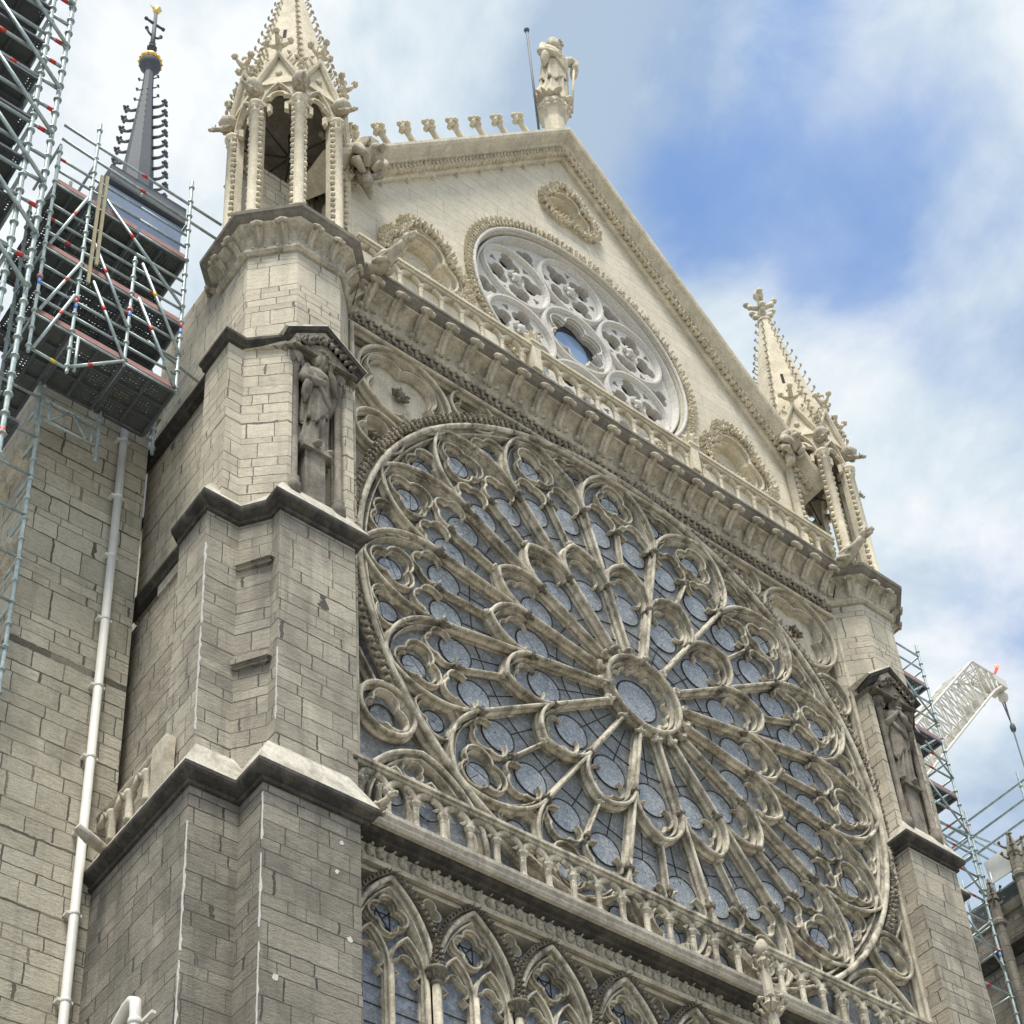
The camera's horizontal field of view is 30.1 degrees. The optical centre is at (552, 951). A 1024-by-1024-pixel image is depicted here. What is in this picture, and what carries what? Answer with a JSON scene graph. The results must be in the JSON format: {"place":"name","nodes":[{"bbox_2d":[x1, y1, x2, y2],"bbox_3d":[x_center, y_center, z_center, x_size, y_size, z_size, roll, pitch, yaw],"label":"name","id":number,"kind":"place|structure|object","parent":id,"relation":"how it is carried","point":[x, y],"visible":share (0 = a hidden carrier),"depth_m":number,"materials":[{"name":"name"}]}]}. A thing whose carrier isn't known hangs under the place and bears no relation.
{"place":"outdoors","nodes":[
{"label":"outdoors","id":0,"kind":"place"},
{"bbox_2d":[81,5,168,394],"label":"crossing spire","id":1,"kind":"structure","parent":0,"point":[139,153],"depth_m":83.60,"materials":[{"name":"grey metal"}]},
{"bbox_2d":[0,0,1023,926],"label":"sky","id":2,"kind":"structure","parent":0,"point":[858,165],"materials":[{"name":"blue"}]},
{"bbox_2d":[132,229,934,1023],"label":"transept facade","id":3,"kind":"structure","parent":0,"point":[612,759],"depth_m":35.36,"materials":[{"name":"stone"}]},
{"bbox_2d":[361,867,445,1023],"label":"lancet window","id":4,"kind":"structure","parent":3,"relation":"in","point":[397,947],"depth_m":27.91,"materials":[{"name":"stone"}]},
{"bbox_2d":[426,903,527,1023],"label":"lancet window","id":5,"kind":"structure","parent":3,"relation":"in","point":[478,986],"depth_m":28.81,"materials":[{"name":"stone"}]},
{"bbox_2d":[508,937,603,1023],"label":"lancet window","id":6,"kind":"structure","parent":3,"relation":"in","point":[557,993],"depth_m":29.83,"materials":[{"name":"stone"}]},
{"bbox_2d":[305,95,822,536],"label":"transept gable","id":7,"kind":"structure","parent":3,"relation":"on","point":[543,232],"depth_m":45.01,"materials":[{"name":"stone"}]},
{"bbox_2d":[377,213,477,303],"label":"trefoil window","id":8,"kind":"structure","parent":7,"relation":"in","point":[418,254],"depth_m":40.76,"materials":[{"name":"stone"}]},
{"bbox_2d":[524,27,539,129],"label":"lightning rod","id":9,"kind":"object","parent":7,"relation":"on","point":[526,30],"visible":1,"depth_m":49.37,"materials":[{"name":"grey metal"}]},
{"bbox_2d":[533,37,578,117],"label":"apex statue","id":10,"kind":"object","parent":7,"relation":"on","point":[556,64],"visible":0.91,"depth_m":50.04,"materials":[{"name":"stone"}]},
{"bbox_2d":[538,179,601,243],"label":"trefoil window","id":11,"kind":"structure","parent":7,"relation":"in","point":[557,208],"depth_m":46.66,"materials":[{"name":"stone"}]},
{"bbox_2d":[699,418,779,500],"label":"trefoil window","id":12,"kind":"structure","parent":7,"relation":"in","point":[724,453],"depth_m":45.53,"materials":[{"name":"stone"}]},
{"bbox_2d":[354,412,899,998],"bbox_3d":[1.600,-4.853,36.289,13.629,13.415,0.591,23,-46,-32],"label":"rose window","id":13,"kind":"structure","parent":3,"relation":"in","point":[591,673],"depth_m":35.80,"materials":[{"name":"stone"}]},
{"bbox_2d":[586,969,667,1023],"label":"lancet window","id":14,"kind":"structure","parent":3,"relation":"in","point":[622,1001],"depth_m":30.79,"materials":[{"name":"stone"}]},
{"bbox_2d":[666,1000,717,1023],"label":"lancet window","id":15,"kind":"structure","parent":3,"relation":"in","point":[696,1014],"depth_m":31.64,"materials":[{"name":"stone"}]},
{"label":"ground","id":16,"kind":"structure","parent":0,"visible":0},
{"bbox_2d":[0,375,42,657],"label":"scaffold","id":17,"kind":"object","parent":16,"relation":"on","point":[12,424],"visible":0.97,"depth_m":31.12,"materials":[{"name":"grey metal"}]},
{"bbox_2d":[0,0,76,458],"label":"scaffold","id":18,"kind":"object","parent":16,"relation":"on","point":[20,40],"visible":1,"depth_m":35.07,"materials":[{"name":"grey metal"}]},
{"bbox_2d":[0,360,161,1023],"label":"side wall","id":19,"kind":"structure","parent":16,"relation":"on","point":[47,694],"depth_m":30.64,"materials":[{"name":"stone"}]},
{"bbox_2d":[53,427,129,1023],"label":"downpipe","id":20,"kind":"object","parent":19,"relation":"attached to","point":[64,1001],"visible":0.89,"depth_m":30.10,"materials":[{"name":"white metal"}]},
{"bbox_2d":[78,0,380,1023],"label":"corner turret","id":21,"kind":"object","parent":16,"relation":"on","point":[222,876],"visible":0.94,"depth_m":30.07,"materials":[{"name":"white stone"}]},
{"bbox_2d":[0,123,221,438],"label":"scaffold","id":22,"kind":"object","parent":21,"relation":"attached to","point":[50,334],"visible":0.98,"depth_m":34.33,"materials":[{"name":"grey metal"}]},
{"bbox_2d":[0,384,156,695],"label":"truss beam","id":23,"kind":"structure","parent":22,"relation":"attached to","point":[27,500],"depth_m":32.60,"materials":[{"name":"grey metal"}]},
{"bbox_2d":[86,175,108,284],"bbox_3d":[-8.311,-13.234,34.781,0.163,3.586,0.041,23,-46,-32],"label":"plank bundle","id":24,"kind":"object","parent":22,"relation":"on","point":[96,226],"visible":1,"depth_m":34.79,"materials":[{"name":"brown wood"}]},
{"bbox_2d":[82,164,186,283],"bbox_3d":[-8.120,-13.932,36.774,1.654,1.712,1.084,23,-46,-32],"label":"site cabin","id":25,"kind":"object","parent":22,"relation":"on","point":[127,190],"visible":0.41,"depth_m":36.55,"materials":[{"name":"grey metal"}]},
{"bbox_2d":[74,733,175,858],"bbox_3d":[-6.651,-2.149,28.409,0.816,1.304,2.567,23,-46,-32],"label":"ledge balustrade","id":26,"kind":"object","parent":21,"relation":"on","point":[154,770],"visible":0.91,"depth_m":28.25,"materials":[{"name":"stone"}]},
{"bbox_2d":[111,996,155,1023],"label":"bent pipe","id":27,"kind":"object","parent":21,"relation":"attached to","point":[131,1007],"visible":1,"depth_m":25.02,"materials":[{"name":"white metal"}]},
{"bbox_2d":[298,349,337,473],"bbox_3d":[-4.255,-9.583,33.586,0.919,2.661,0.913,23,-46,-32],"label":"niche statue","id":28,"kind":"object","parent":21,"relation":"on","point":[318,398],"visible":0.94,"depth_m":33.37,"materials":[{"name":"stone"}]},
{"bbox_2d":[743,288,995,1023],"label":"corner turret","id":29,"kind":"object","parent":16,"relation":"on","point":[865,606],"visible":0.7,"depth_m":42.31,"materials":[{"name":"white stone"}]},
{"bbox_2d":[878,694,918,785],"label":"niche statue","id":30,"kind":"object","parent":29,"relation":"on","point":[900,731],"visible":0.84,"depth_m":41.35,"materials":[{"name":"stone"}]},
{"bbox_2d":[895,641,1019,1023],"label":"scaffold","id":31,"kind":"object","parent":16,"relation":"on","point":[942,794],"visible":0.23,"depth_m":52.16,"materials":[{"name":"grey metal"}]},
{"bbox_2d":[915,661,1023,774],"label":"tower crane","id":32,"kind":"object","parent":16,"relation":"on","point":[973,701],"visible":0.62,"depth_m":170.20,"materials":[{"name":"beige paint"}]},
{"bbox_2d":[940,771,1023,1018],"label":"scaffold","id":33,"kind":"object","parent":16,"relation":"on","point":[977,854],"visible":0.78,"depth_m":55.95,"materials":[{"name":"grey metal"}]},
{"bbox_2d":[971,831,1023,1023],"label":"side chapel","id":34,"kind":"structure","parent":16,"relation":"on","point":[1008,920],"depth_m":53.78,"materials":[{"name":"grey stone"}]},
{"bbox_2d":[961,834,1023,924],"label":"tarpaulin roof","id":35,"kind":"structure","parent":34,"relation":"on","point":[997,866],"depth_m":55.11,"materials":[{"name":"plastic"}]}
]}

